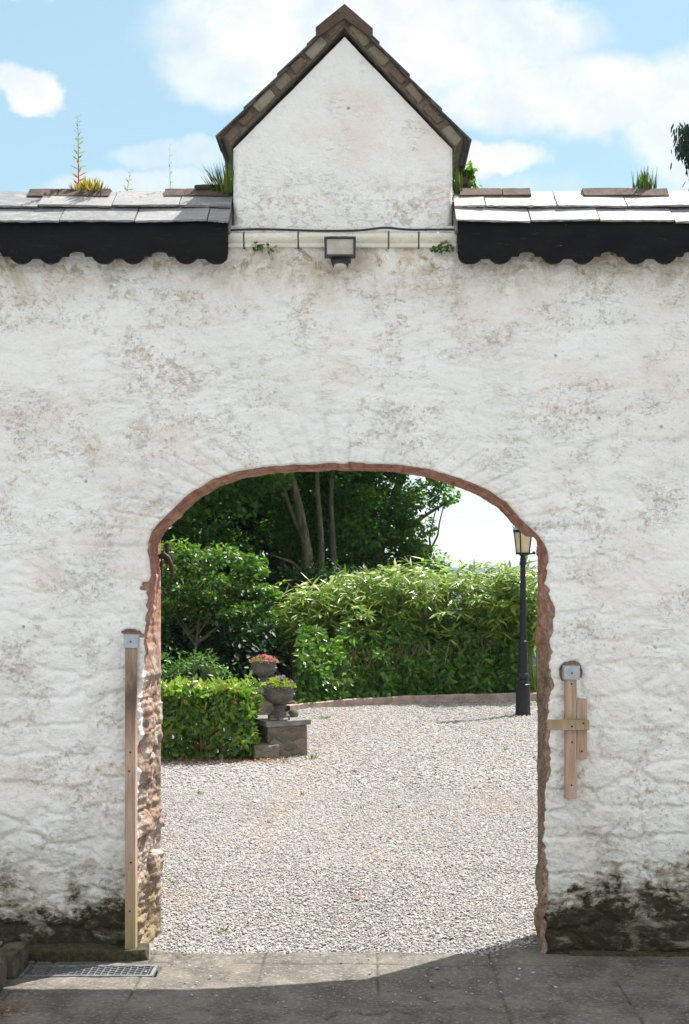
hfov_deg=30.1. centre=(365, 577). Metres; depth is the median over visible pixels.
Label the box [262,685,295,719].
stone urn
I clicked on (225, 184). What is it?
grass tuft
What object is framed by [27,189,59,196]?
ridge tile
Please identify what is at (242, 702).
clipped hedge
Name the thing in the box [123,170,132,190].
roof weed
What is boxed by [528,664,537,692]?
long grass
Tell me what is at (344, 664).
ivy shrub
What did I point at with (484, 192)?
ridge tile
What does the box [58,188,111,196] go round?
ridge tile
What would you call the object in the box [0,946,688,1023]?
paving
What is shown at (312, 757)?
gravel weed
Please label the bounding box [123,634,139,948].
timber batten
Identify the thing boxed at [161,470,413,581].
sycamore tree
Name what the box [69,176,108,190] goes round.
sedum clump
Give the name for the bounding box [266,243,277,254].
ivy sprig
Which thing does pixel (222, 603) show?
maple tree
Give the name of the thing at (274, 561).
woodland tree
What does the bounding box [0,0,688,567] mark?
sky
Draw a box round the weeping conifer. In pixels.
[667,122,688,190]
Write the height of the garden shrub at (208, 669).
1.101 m
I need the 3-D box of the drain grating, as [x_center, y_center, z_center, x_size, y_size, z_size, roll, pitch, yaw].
[-1.445,2.060,6.685,0.690,0.022,0.185,0,0,0]
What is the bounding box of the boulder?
[288,709,298,716]
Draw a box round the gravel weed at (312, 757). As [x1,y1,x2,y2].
[302,753,320,758]
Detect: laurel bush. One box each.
[161,532,243,639]
[161,598,291,684]
[213,562,322,677]
[268,557,403,671]
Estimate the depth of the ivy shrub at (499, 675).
21.56 m
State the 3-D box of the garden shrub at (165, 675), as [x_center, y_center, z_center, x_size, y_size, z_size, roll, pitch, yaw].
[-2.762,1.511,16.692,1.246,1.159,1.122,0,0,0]
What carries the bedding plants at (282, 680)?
in the stone urn at (277, 698)
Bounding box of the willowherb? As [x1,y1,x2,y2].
[72,116,85,185]
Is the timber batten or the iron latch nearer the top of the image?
the iron latch
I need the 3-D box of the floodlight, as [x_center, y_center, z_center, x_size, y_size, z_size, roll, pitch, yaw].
[-0.139,-1.752,6.925,0.170,0.187,0.150,0,0,0]
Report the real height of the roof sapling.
0.441 m
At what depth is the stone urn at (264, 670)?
17.86 m
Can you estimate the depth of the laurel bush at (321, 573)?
24.26 m
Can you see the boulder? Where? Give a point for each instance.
(293, 713)
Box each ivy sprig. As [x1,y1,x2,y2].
[252,241,264,251]
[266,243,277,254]
[429,240,456,253]
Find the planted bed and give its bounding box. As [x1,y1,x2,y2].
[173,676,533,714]
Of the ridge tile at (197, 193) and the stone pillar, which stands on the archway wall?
the ridge tile at (197, 193)
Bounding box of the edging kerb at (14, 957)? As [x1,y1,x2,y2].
[0,941,28,992]
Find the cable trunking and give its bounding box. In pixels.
[228,232,456,248]
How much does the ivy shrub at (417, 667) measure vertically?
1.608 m
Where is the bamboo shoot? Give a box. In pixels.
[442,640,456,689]
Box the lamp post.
[512,526,535,715]
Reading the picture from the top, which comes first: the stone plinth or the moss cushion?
the moss cushion
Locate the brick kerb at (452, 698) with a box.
[285,692,536,710]
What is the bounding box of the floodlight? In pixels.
[324,236,355,269]
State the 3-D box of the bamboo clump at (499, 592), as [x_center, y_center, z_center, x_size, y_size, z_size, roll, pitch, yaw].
[2.329,0.748,22.170,2.401,2.524,2.398,0,0,0]
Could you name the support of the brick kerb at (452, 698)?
on the gravel yard at (156, 939)
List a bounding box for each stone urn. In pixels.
[250,660,277,688]
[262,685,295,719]
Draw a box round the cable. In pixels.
[231,227,454,231]
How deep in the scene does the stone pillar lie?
17.82 m
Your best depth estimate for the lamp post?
19.15 m
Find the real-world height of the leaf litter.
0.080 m
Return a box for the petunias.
[249,654,278,663]
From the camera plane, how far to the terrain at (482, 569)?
2192.97 m
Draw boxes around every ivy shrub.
[292,623,392,707]
[379,610,465,696]
[442,604,530,697]
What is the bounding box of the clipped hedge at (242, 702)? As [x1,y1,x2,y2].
[161,670,263,760]
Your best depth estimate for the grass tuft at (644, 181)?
7.15 m
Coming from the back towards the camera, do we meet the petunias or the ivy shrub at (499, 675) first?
the ivy shrub at (499, 675)
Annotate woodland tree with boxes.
[169,506,271,621]
[177,472,397,672]
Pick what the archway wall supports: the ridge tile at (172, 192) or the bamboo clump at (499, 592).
the ridge tile at (172, 192)
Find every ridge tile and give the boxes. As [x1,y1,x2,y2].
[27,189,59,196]
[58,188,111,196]
[164,188,184,197]
[184,188,228,196]
[460,188,501,196]
[502,188,530,196]
[581,188,637,197]
[636,188,668,196]
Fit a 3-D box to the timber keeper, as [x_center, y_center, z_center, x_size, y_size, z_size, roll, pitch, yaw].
[1.091,0.837,6.942,0.223,0.723,0.097,0,0,0]
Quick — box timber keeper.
[547,665,588,798]
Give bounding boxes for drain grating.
[19,965,157,977]
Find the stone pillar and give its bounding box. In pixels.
[256,689,273,714]
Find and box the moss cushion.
[194,184,219,189]
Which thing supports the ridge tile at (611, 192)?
on the archway wall
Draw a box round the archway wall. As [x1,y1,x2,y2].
[0,4,688,962]
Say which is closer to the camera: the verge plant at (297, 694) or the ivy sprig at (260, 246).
the ivy sprig at (260, 246)
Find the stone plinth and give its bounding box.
[250,715,310,760]
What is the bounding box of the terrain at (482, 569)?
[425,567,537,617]
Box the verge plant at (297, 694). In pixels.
[293,668,303,700]
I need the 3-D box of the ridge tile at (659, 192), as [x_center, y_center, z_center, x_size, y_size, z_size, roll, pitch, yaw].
[1.590,-2.127,7.162,0.171,0.080,0.171,0,0,0]
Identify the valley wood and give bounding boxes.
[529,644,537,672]
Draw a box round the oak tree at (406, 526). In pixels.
[297,471,461,580]
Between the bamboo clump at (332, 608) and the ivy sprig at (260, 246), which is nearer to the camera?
the ivy sprig at (260, 246)
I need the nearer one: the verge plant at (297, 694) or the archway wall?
the archway wall
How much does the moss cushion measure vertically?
0.039 m
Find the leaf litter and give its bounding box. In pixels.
[161,756,292,764]
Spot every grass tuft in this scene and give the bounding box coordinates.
[198,158,234,194]
[452,169,463,194]
[631,167,657,188]
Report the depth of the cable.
6.95 m
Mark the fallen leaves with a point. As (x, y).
(15, 1008)
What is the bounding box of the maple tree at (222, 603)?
[161,535,283,681]
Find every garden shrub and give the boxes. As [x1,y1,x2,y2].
[161,648,198,707]
[170,648,237,715]
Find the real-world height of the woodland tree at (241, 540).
9.435 m
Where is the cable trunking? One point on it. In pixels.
(298, 240)
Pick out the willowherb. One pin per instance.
(78, 161)
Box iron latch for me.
[158,543,173,581]
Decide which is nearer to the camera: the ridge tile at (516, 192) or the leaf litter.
the ridge tile at (516, 192)
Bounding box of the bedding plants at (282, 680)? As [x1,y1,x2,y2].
[260,674,296,688]
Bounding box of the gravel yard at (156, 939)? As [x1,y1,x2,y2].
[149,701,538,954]
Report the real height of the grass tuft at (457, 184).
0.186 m
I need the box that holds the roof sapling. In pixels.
[455,160,482,187]
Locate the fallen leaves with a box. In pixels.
[0,1000,29,1014]
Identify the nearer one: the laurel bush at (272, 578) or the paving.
the paving
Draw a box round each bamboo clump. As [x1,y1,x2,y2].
[266,556,481,689]
[437,555,537,689]
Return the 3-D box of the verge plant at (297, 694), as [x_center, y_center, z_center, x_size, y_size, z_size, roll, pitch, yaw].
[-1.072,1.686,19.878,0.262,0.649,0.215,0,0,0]
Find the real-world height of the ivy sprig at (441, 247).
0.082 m

